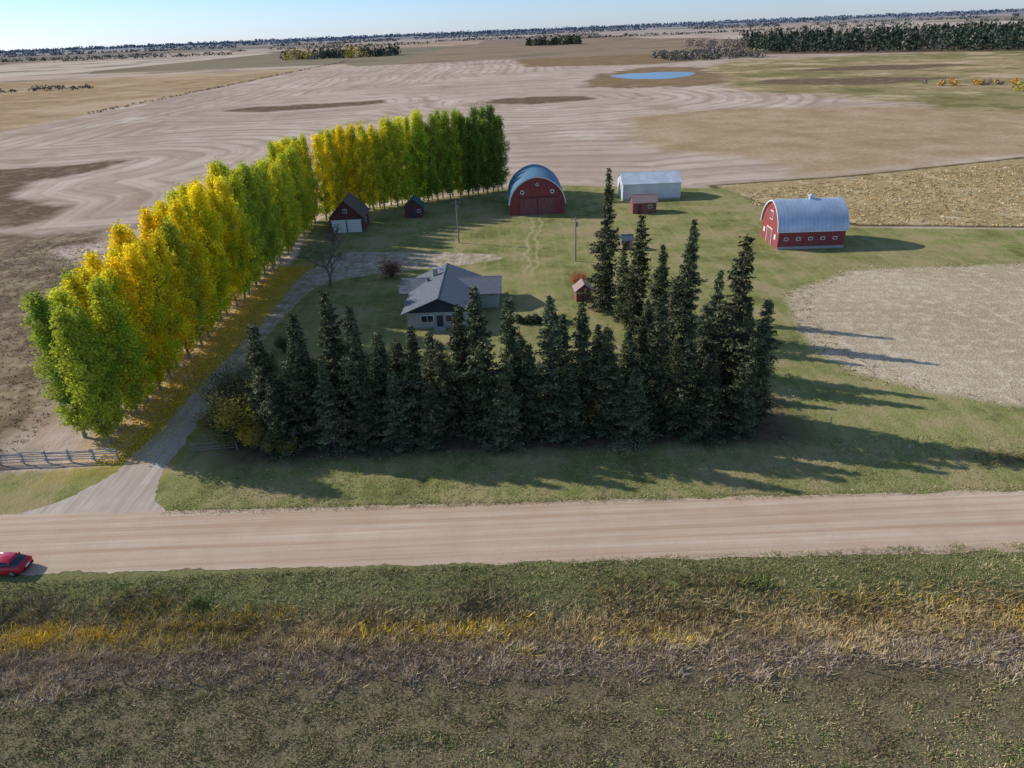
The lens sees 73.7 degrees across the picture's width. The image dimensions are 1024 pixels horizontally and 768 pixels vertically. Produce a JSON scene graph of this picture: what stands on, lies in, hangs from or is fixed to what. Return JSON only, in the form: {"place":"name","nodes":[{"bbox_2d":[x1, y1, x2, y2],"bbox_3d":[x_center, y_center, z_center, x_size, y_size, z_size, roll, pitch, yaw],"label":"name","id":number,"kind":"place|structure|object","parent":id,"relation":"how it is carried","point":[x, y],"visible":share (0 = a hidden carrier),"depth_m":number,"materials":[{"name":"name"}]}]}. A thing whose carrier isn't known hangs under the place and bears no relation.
{"place":"outdoors","nodes":[
{"label":"outdoors","id":0,"kind":"place"},
{"bbox_2d":[0,237,138,456],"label":"rough grass","id":1,"kind":"structure","parent":0,"point":[29,266],"depth_m":127.83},
{"bbox_2d":[19,251,502,514],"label":"driveway","id":2,"kind":"structure","parent":0,"point":[130,487],"depth_m":81.08,"materials":[{"name":"gravel"}]},
{"bbox_2d":[0,11,1023,767],"bbox_3d":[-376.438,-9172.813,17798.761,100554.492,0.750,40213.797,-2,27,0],"label":"ground","id":3,"kind":"structure","parent":0,"point":[722,135],"depth_m":99.61,"materials":[{"name":"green plant"}]},
{"bbox_2d":[18,286,93,437],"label":"poplar tree","id":4,"kind":"object","parent":3,"relation":"on","point":[38,308],"visible":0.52,"depth_m":73.47,"materials":[{"name":"green plant"}]},
{"bbox_2d":[0,449,118,464],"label":"rail fence","id":5,"kind":"object","parent":3,"relation":"on","point":[62,459],"visible":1,"depth_m":73.86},
{"bbox_2d":[45,282,110,420],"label":"poplar tree","id":6,"kind":"object","parent":3,"relation":"on","point":[57,296],"visible":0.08,"depth_m":74.44,"materials":[{"name":"green plant"}]},
{"bbox_2d":[48,301,122,443],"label":"poplar tree","id":7,"kind":"object","parent":3,"relation":"on","point":[70,345],"visible":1,"depth_m":72.52,"materials":[{"name":"green plant"}]},
{"bbox_2d":[54,268,126,396],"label":"poplar tree","id":8,"kind":"object","parent":3,"relation":"on","point":[77,289],"visible":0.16,"depth_m":77.55,"materials":[{"name":"yellow plant"}]},
{"bbox_2d":[63,300,129,430],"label":"poplar tree","id":9,"kind":"object","parent":3,"relation":"on","point":[83,321],"visible":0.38,"depth_m":76.05,"materials":[{"name":"green plant"}]},
{"bbox_2d":[83,272,152,415],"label":"poplar tree","id":10,"kind":"object","parent":3,"relation":"on","point":[102,303],"visible":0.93,"depth_m":78.45,"materials":[{"name":"green plant"}]},
{"bbox_2d":[96,263,158,402],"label":"poplar tree","id":11,"kind":"object","parent":3,"relation":"on","point":[109,274],"visible":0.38,"depth_m":81.24,"materials":[{"name":"yellow plant"}]},
{"bbox_2d":[99,252,168,390],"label":"poplar tree","id":12,"kind":"object","parent":3,"relation":"on","point":[131,294],"visible":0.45,"depth_m":83.77,"materials":[{"name":"yellow plant"}]},
{"bbox_2d":[117,237,180,379],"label":"poplar tree","id":13,"kind":"object","parent":3,"relation":"on","point":[131,258],"visible":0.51,"depth_m":86.32,"materials":[{"name":"yellow plant"}]},
{"bbox_2d":[136,204,179,308],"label":"poplar tree","id":14,"kind":"object","parent":3,"relation":"on","point":[146,222],"visible":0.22,"depth_m":93.65,"materials":[{"name":"yellow plant"}]},
{"bbox_2d":[134,237,189,367],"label":"poplar tree","id":15,"kind":"object","parent":3,"relation":"on","point":[152,263],"visible":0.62,"depth_m":89.98,"materials":[{"name":"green plant"}]},
{"bbox_2d":[142,228,201,357],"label":"poplar tree","id":16,"kind":"object","parent":3,"relation":"on","point":[157,244],"visible":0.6,"depth_m":93.30,"materials":[{"name":"yellow plant"}]},
{"bbox_2d":[157,214,215,346],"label":"poplar tree","id":17,"kind":"object","parent":3,"relation":"on","point":[173,241],"visible":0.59,"depth_m":95.92,"materials":[{"name":"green plant"}]},
{"bbox_2d":[162,195,222,337],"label":"poplar tree","id":18,"kind":"object","parent":3,"relation":"on","point":[181,222],"visible":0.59,"depth_m":98.12,"materials":[{"name":"yellow plant"}]},
{"bbox_2d":[170,192,222,330],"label":"poplar tree","id":19,"kind":"object","parent":3,"relation":"on","point":[211,274],"visible":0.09,"depth_m":101.57,"materials":[{"name":"yellow plant"}]},
{"bbox_2d":[93,265,324,465],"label":"fallen leaves","id":20,"kind":"object","parent":3,"relation":"on","point":[218,337],"visible":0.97,"depth_m":94.23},
{"bbox_2d":[182,178,236,321],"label":"poplar tree","id":21,"kind":"object","parent":3,"relation":"on","point":[200,215],"visible":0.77,"depth_m":104.27,"materials":[{"name":"yellow plant"}]},
{"bbox_2d":[203,185,247,306],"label":"poplar tree","id":22,"kind":"object","parent":3,"relation":"on","point":[216,203],"visible":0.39,"depth_m":111.21,"materials":[{"name":"green plant"}]},
{"bbox_2d":[203,372,260,441],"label":"autumn shrub","id":23,"kind":"object","parent":3,"relation":"on","point":[233,416],"visible":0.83,"depth_m":74.06,"materials":[{"name":"green plant"}]},
{"bbox_2d":[210,173,256,299],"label":"poplar tree","id":24,"kind":"object","parent":3,"relation":"on","point":[232,209],"visible":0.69,"depth_m":111.76,"materials":[{"name":"green plant"}]},
{"bbox_2d":[224,170,265,287],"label":"poplar tree","id":25,"kind":"object","parent":3,"relation":"on","point":[237,191],"visible":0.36,"depth_m":119.37,"materials":[{"name":"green plant"}]},
{"bbox_2d":[237,160,276,274],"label":"poplar tree","id":26,"kind":"object","parent":3,"relation":"on","point":[245,173],"visible":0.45,"depth_m":124.53,"materials":[{"name":"green plant"}]},
{"bbox_2d":[248,166,284,269],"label":"poplar tree","id":27,"kind":"object","parent":3,"relation":"on","point":[272,239],"visible":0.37,"depth_m":128.86,"materials":[{"name":"green plant"}]},
{"bbox_2d":[242,321,296,440],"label":"spruce tree","id":28,"kind":"object","parent":3,"relation":"on","point":[258,358],"visible":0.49,"depth_m":71.98,"materials":[{"name":"green plant"}]},
{"bbox_2d":[252,375,310,460],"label":"spruce tree","id":29,"kind":"object","parent":3,"relation":"on","point":[275,411],"visible":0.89,"depth_m":72.23,"materials":[{"name":"green plant"}]},
{"bbox_2d":[267,160,298,254],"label":"poplar tree","id":30,"kind":"object","parent":3,"relation":"on","point":[274,171],"visible":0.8,"depth_m":137.69,"materials":[{"name":"green plant"}]},
{"bbox_2d":[285,146,313,237],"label":"poplar tree","id":31,"kind":"object","parent":3,"relation":"on","point":[292,158],"visible":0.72,"depth_m":149.50,"materials":[{"name":"green plant"}]},
{"bbox_2d":[282,314,338,451],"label":"spruce tree","id":32,"kind":"object","parent":3,"relation":"on","point":[304,380],"visible":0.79,"depth_m":72.04,"materials":[{"name":"green plant"}]},
{"bbox_2d":[294,233,348,286],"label":"bare tree","id":33,"kind":"object","parent":3,"relation":"on","point":[329,260],"visible":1,"depth_m":120.90,"materials":[{"name":"grey plant"}]},
{"bbox_2d":[309,133,335,219],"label":"poplar tree","id":34,"kind":"object","parent":3,"relation":"on","point":[318,152],"visible":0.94,"depth_m":162.17,"materials":[{"name":"yellow plant"}]},
{"bbox_2d":[303,362,359,457],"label":"spruce tree","id":35,"kind":"object","parent":3,"relation":"on","point":[327,412],"visible":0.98,"depth_m":72.13,"materials":[{"name":"green plant"}]},
{"bbox_2d":[308,291,356,448],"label":"spruce tree","id":36,"kind":"object","parent":3,"relation":"on","point":[334,347],"visible":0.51,"depth_m":72.04,"materials":[{"name":"green plant"}]},
{"bbox_2d":[322,126,346,207],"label":"poplar tree","id":37,"kind":"object","parent":3,"relation":"on","point":[336,180],"visible":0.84,"depth_m":164.14,"materials":[{"name":"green plant"}]},
{"bbox_2d":[280,43,400,59],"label":"farmyard shelterbelt","id":38,"kind":"object","parent":3,"relation":"on","point":[347,52],"visible":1,"depth_m":1455.62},
{"bbox_2d":[333,123,358,197],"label":"poplar tree","id":39,"kind":"object","parent":3,"relation":"on","point":[341,138],"visible":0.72,"depth_m":165.70,"materials":[{"name":"yellow plant"}]},
{"bbox_2d":[327,192,369,232],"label":"garage","id":40,"kind":"structure","parent":3,"relation":"on","point":[350,213],"depth_m":156.04,"materials":[{"name":"red"}]},
{"bbox_2d":[344,120,368,205],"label":"poplar tree","id":41,"kind":"object","parent":3,"relation":"on","point":[351,131],"visible":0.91,"depth_m":167.63,"materials":[{"name":"yellow plant"}]},
{"bbox_2d":[337,305,387,447],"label":"spruce tree","id":42,"kind":"object","parent":3,"relation":"on","point":[355,362],"visible":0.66,"depth_m":71.42,"materials":[{"name":"green plant"}]},
{"bbox_2d":[356,129,379,210],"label":"poplar tree","id":43,"kind":"object","parent":3,"relation":"on","point":[369,159],"visible":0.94,"depth_m":170.03,"materials":[{"name":"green plant"}]},
{"bbox_2d":[348,380,399,458],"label":"spruce tree","id":44,"kind":"object","parent":3,"relation":"on","point":[371,429],"visible":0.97,"depth_m":72.48,"materials":[{"name":"green plant"}]},
{"bbox_2d":[369,127,390,208],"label":"poplar tree","id":45,"kind":"object","parent":3,"relation":"on","point":[377,157],"visible":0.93,"depth_m":171.46,"materials":[{"name":"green plant"}]},
{"bbox_2d":[368,332,394,435],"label":"spruce tree","id":46,"kind":"object","parent":3,"relation":"on","point":[381,364],"visible":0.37,"depth_m":73.29,"materials":[{"name":"green plant"}]},
{"bbox_2d":[380,114,406,206],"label":"poplar tree","id":47,"kind":"object","parent":3,"relation":"on","point":[388,137],"visible":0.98,"depth_m":171.34,"materials":[{"name":"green plant"}]},
{"bbox_2d":[379,368,419,456],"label":"spruce tree","id":48,"kind":"object","parent":3,"relation":"on","point":[396,410],"visible":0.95,"depth_m":72.46,"materials":[{"name":"green plant"}]},
{"bbox_2d":[388,113,415,202],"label":"poplar tree","id":49,"kind":"object","parent":3,"relation":"on","point":[397,122],"visible":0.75,"depth_m":173.10,"materials":[{"name":"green plant"}]},
{"bbox_2d":[404,109,430,200],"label":"poplar tree","id":50,"kind":"object","parent":3,"relation":"on","point":[419,193],"visible":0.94,"depth_m":174.07,"materials":[{"name":"green plant"}]},
{"bbox_2d":[386,325,455,450],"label":"spruce tree","id":51,"kind":"object","parent":3,"relation":"on","point":[413,381],"visible":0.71,"depth_m":71.70,"materials":[{"name":"green plant"}]},
{"bbox_2d":[408,116,436,202],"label":"poplar tree","id":52,"kind":"object","parent":3,"relation":"on","point":[428,192],"visible":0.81,"depth_m":175.59,"materials":[{"name":"green plant"}]},
{"bbox_2d":[411,382,451,455],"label":"spruce tree","id":53,"kind":"object","parent":3,"relation":"on","point":[432,407],"visible":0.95,"depth_m":72.38,"materials":[{"name":"green plant"}]},
{"bbox_2d":[425,110,447,200],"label":"poplar tree","id":54,"kind":"object","parent":3,"relation":"on","point":[434,135],"visible":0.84,"depth_m":176.44,"materials":[{"name":"green plant"}]},
{"bbox_2d":[418,332,455,415],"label":"spruce tree","id":55,"kind":"object","parent":3,"relation":"on","point":[428,374],"visible":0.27,"depth_m":75.91,"materials":[{"name":"green plant"}]},
{"bbox_2d":[437,109,457,199],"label":"poplar tree","id":56,"kind":"object","parent":3,"relation":"on","point":[448,179],"visible":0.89,"depth_m":178.49,"materials":[{"name":"green plant"}]},
{"bbox_2d":[431,339,466,439],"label":"spruce tree","id":57,"kind":"object","parent":3,"relation":"on","point":[444,394],"visible":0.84,"depth_m":73.20,"materials":[{"name":"green plant"}]},
{"bbox_2d":[399,263,501,331],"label":"farmhouse","id":58,"kind":"object","parent":3,"relation":"on","point":[433,297],"visible":0.81,"depth_m":108.14,"materials":[{"name":"grey"}]},
{"bbox_2d":[447,107,466,197],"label":"poplar tree","id":59,"kind":"object","parent":3,"relation":"on","point":[457,147],"visible":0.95,"depth_m":179.18,"materials":[{"name":"green plant"}]},
{"bbox_2d":[446,304,479,433],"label":"spruce tree","id":60,"kind":"object","parent":3,"relation":"on","point":[460,345],"visible":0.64,"depth_m":72.51,"materials":[{"name":"green plant"}]},
{"bbox_2d":[453,110,475,196],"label":"poplar tree","id":61,"kind":"object","parent":3,"relation":"on","point":[465,155],"visible":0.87,"depth_m":179.84,"materials":[{"name":"green plant"}]},
{"bbox_2d":[466,103,485,194],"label":"poplar tree","id":62,"kind":"object","parent":3,"relation":"on","point":[475,137],"visible":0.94,"depth_m":180.85,"materials":[{"name":"green plant"}]},
{"bbox_2d":[477,116,494,193],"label":"poplar tree","id":63,"kind":"object","parent":3,"relation":"on","point":[488,181],"visible":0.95,"depth_m":183.73,"materials":[{"name":"green plant"}]},
{"bbox_2d":[452,286,522,445],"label":"spruce tree","id":64,"kind":"object","parent":3,"relation":"on","point":[480,395],"visible":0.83,"depth_m":71.10,"materials":[{"name":"green plant"}]},
{"bbox_2d":[486,114,505,192],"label":"poplar tree","id":65,"kind":"object","parent":3,"relation":"on","point":[494,134],"visible":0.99,"depth_m":184.12,"materials":[{"name":"green plant"}]},
{"bbox_2d":[477,370,526,456],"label":"spruce tree","id":66,"kind":"object","parent":3,"relation":"on","point":[506,413],"visible":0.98,"depth_m":72.09,"materials":[{"name":"green plant"}]},
{"bbox_2d":[492,295,526,428],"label":"spruce tree","id":67,"kind":"object","parent":3,"relation":"on","point":[509,356],"visible":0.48,"depth_m":71.54,"materials":[{"name":"green plant"}]},
{"bbox_2d":[0,571,1023,656],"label":"goldenrod patch","id":68,"kind":"object","parent":3,"relation":"on","point":[202,604],"visible":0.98,"depth_m":52.61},
{"bbox_2d":[0,8,1023,61],"bbox_3d":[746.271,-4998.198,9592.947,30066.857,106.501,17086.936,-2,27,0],"label":"horizon tree line","id":69,"kind":"object","parent":3,"relation":"on","point":[468,33],"visible":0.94,"depth_m":7216.29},
{"bbox_2d":[15,657,1013,685],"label":"wire fence","id":70,"kind":"object","parent":3,"relation":"on","point":[256,679],"visible":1,"depth_m":47.14,"materials":[{"name":"grey"}]},
{"bbox_2d":[513,344,550,447],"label":"spruce tree","id":71,"kind":"object","parent":3,"relation":"on","point":[532,429],"visible":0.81,"depth_m":72.88,"materials":[{"name":"green plant"}]},
{"bbox_2d":[508,164,565,215],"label":"arched roof barn","id":72,"kind":"structure","parent":3,"relation":"on","point":[534,189],"depth_m":164.33,"materials":[{"name":"red paint"}]},
{"bbox_2d":[522,295,572,442],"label":"spruce tree","id":73,"kind":"object","parent":3,"relation":"on","point":[552,381],"visible":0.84,"depth_m":71.71,"materials":[{"name":"green plant"}]},
{"bbox_2d":[542,314,580,414],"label":"spruce tree","id":74,"kind":"object","parent":3,"relation":"on","point":[563,325],"visible":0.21,"depth_m":75.19,"materials":[{"name":"green plant"}]},
{"bbox_2d":[550,363,596,448],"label":"spruce tree","id":75,"kind":"object","parent":3,"relation":"on","point":[569,428],"visible":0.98,"depth_m":71.94,"materials":[{"name":"green plant"}]},
{"bbox_2d":[557,302,601,435],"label":"spruce tree","id":76,"kind":"object","parent":3,"relation":"on","point":[582,366],"visible":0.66,"depth_m":71.61,"materials":[{"name":"green plant"}]},
{"bbox_2d":[160,483,1023,516],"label":"verge grass","id":77,"kind":"structure","parent":3,"relation":"on","point":[660,497],"depth_m":64.96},
{"bbox_2d":[171,434,1023,509],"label":"lawn weeds","id":78,"kind":"object","parent":3,"relation":"on","point":[505,475],"visible":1,"depth_m":69.04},
{"bbox_2d":[576,168,623,313],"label":"spruce tree","id":79,"kind":"object","parent":3,"relation":"on","point":[602,280],"visible":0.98,"depth_m":104.24,"materials":[{"name":"green plant"}]},
{"bbox_2d":[585,324,629,439],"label":"spruce tree","id":80,"kind":"object","parent":3,"relation":"on","point":[606,391],"visible":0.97,"depth_m":71.94,"materials":[{"name":"green plant"}]},
{"bbox_2d":[612,242,633,321],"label":"spruce tree","id":81,"kind":"object","parent":3,"relation":"on","point":[623,262],"visible":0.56,"depth_m":101.67,"materials":[{"name":"green plant"}]},
{"bbox_2d":[599,330,650,435],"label":"spruce tree","id":82,"kind":"object","parent":3,"relation":"on","point":[627,364],"visible":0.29,"depth_m":72.65,"materials":[{"name":"green plant"}]},
{"bbox_2d":[613,214,652,334],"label":"spruce tree","id":83,"kind":"object","parent":3,"relation":"on","point":[634,285],"visible":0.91,"depth_m":97.08,"materials":[{"name":"green plant"}]},
{"bbox_2d":[607,366,662,454],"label":"spruce tree","id":84,"kind":"object","parent":3,"relation":"on","point":[633,411],"visible":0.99,"depth_m":72.03,"materials":[{"name":"green plant"}]},
{"bbox_2d":[629,193,657,213],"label":"red shed","id":85,"kind":"structure","parent":3,"relation":"on","point":[643,203],"depth_m":162.16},
{"bbox_2d":[617,170,682,200],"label":"white metal shed","id":86,"kind":"structure","parent":3,"relation":"on","point":[664,184],"depth_m":174.44,"materials":[{"name":"metal"}]},
{"bbox_2d":[633,244,677,339],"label":"spruce tree","id":87,"kind":"object","parent":3,"relation":"on","point":[660,277],"visible":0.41,"depth_m":92.53,"materials":[{"name":"green plant"}]},
{"bbox_2d":[638,297,675,437],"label":"spruce tree","id":88,"kind":"object","parent":3,"relation":"on","point":[655,377],"visible":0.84,"depth_m":72.46,"materials":[{"name":"green plant"}]},
{"bbox_2d":[661,279,686,361],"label":"spruce tree","id":89,"kind":"object","parent":3,"relation":"on","point":[673,317],"visible":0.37,"depth_m":85.30,"materials":[{"name":"green plant"}]},
{"bbox_2d":[660,313,698,409],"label":"spruce tree","id":90,"kind":"object","parent":3,"relation":"on","point":[680,336],"visible":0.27,"depth_m":76.71,"materials":[{"name":"green plant"}]},
{"bbox_2d":[657,333,703,442],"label":"spruce tree","id":91,"kind":"object","parent":3,"relation":"on","point":[678,423],"visible":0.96,"depth_m":72.15,"materials":[{"name":"green plant"}]},
{"bbox_2d":[663,219,708,336],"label":"spruce tree","id":92,"kind":"object","parent":3,"relation":"on","point":[689,273],"visible":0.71,"depth_m":93.86,"materials":[{"name":"green plant"}]},
{"bbox_2d":[672,303,722,409],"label":"spruce tree","id":93,"kind":"object","parent":3,"relation":"on","point":[705,349],"visible":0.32,"depth_m":72.31,"materials":[{"name":"green plant"}]},
{"bbox_2d":[676,352,732,450],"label":"spruce tree","id":94,"kind":"object","parent":3,"relation":"on","point":[705,415],"visible":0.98,"depth_m":71.80,"materials":[{"name":"green plant"}]},
{"bbox_2d":[703,234,765,425],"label":"spruce tree","id":95,"kind":"object","parent":3,"relation":"on","point":[729,355],"visible":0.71,"depth_m":71.05,"materials":[{"name":"green plant"}]},
{"bbox_2d":[720,336,759,439],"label":"spruce tree","id":96,"kind":"object","parent":3,"relation":"on","point":[739,418],"visible":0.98,"depth_m":71.99,"materials":[{"name":"green plant"}]},
{"bbox_2d":[730,298,782,432],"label":"spruce tree","id":97,"kind":"object","parent":3,"relation":"on","point":[765,338],"visible":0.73,"depth_m":72.19,"materials":[{"name":"green plant"}]},
{"bbox_2d":[651,31,913,60],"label":"bare poplar woods","id":98,"kind":"object","parent":3,"relation":"on","point":[708,52],"visible":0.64,"depth_m":858.37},
{"bbox_2d":[761,194,848,249],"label":"gothic roof barn","id":99,"kind":"structure","parent":3,"relation":"on","point":[811,222],"depth_m":132.07,"materials":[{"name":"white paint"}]},
{"bbox_2d":[741,19,1023,52],"bbox_3d":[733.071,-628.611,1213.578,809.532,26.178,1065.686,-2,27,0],"label":"spruce forest","id":100,"kind":"object","parent":3,"relation":"on","point":[1008,35],"visible":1,"depth_m":873.95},
{"bbox_2d":[0,539,1023,767],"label":"ditch grass","id":101,"kind":"structure","parent":0,"point":[75,649],"depth_m":49.76,"materials":[{"name":"plant"}]},
{"bbox_2d":[0,489,1023,575],"bbox_3d":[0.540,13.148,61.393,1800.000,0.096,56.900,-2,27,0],"label":"gravel road","id":102,"kind":"structure","parent":0,"point":[408,535],"depth_m":61.13,"materials":[{"name":"gravel"}]},
{"bbox_2d":[0,551,33,576],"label":"parked car","id":103,"kind":"object","parent":102,"relation":"on","point":[13,564],"visible":1,"depth_m":58.37,"materials":[{"name":"red paint"}]},
{"bbox_2d":[0,0,1023,50],"label":"sky","id":104,"kind":"structure","parent":0,"point":[24,24],"materials":[{"name":"blue"}]},
{"bbox_2d":[745,163,1023,226],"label":"crop field","id":105,"kind":"structure","parent":0,"point":[933,192],"depth_m":170.10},
{"bbox_2d":[783,261,1020,411],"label":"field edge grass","id":106,"kind":"structure","parent":0,"point":[859,355],"depth_m":99.16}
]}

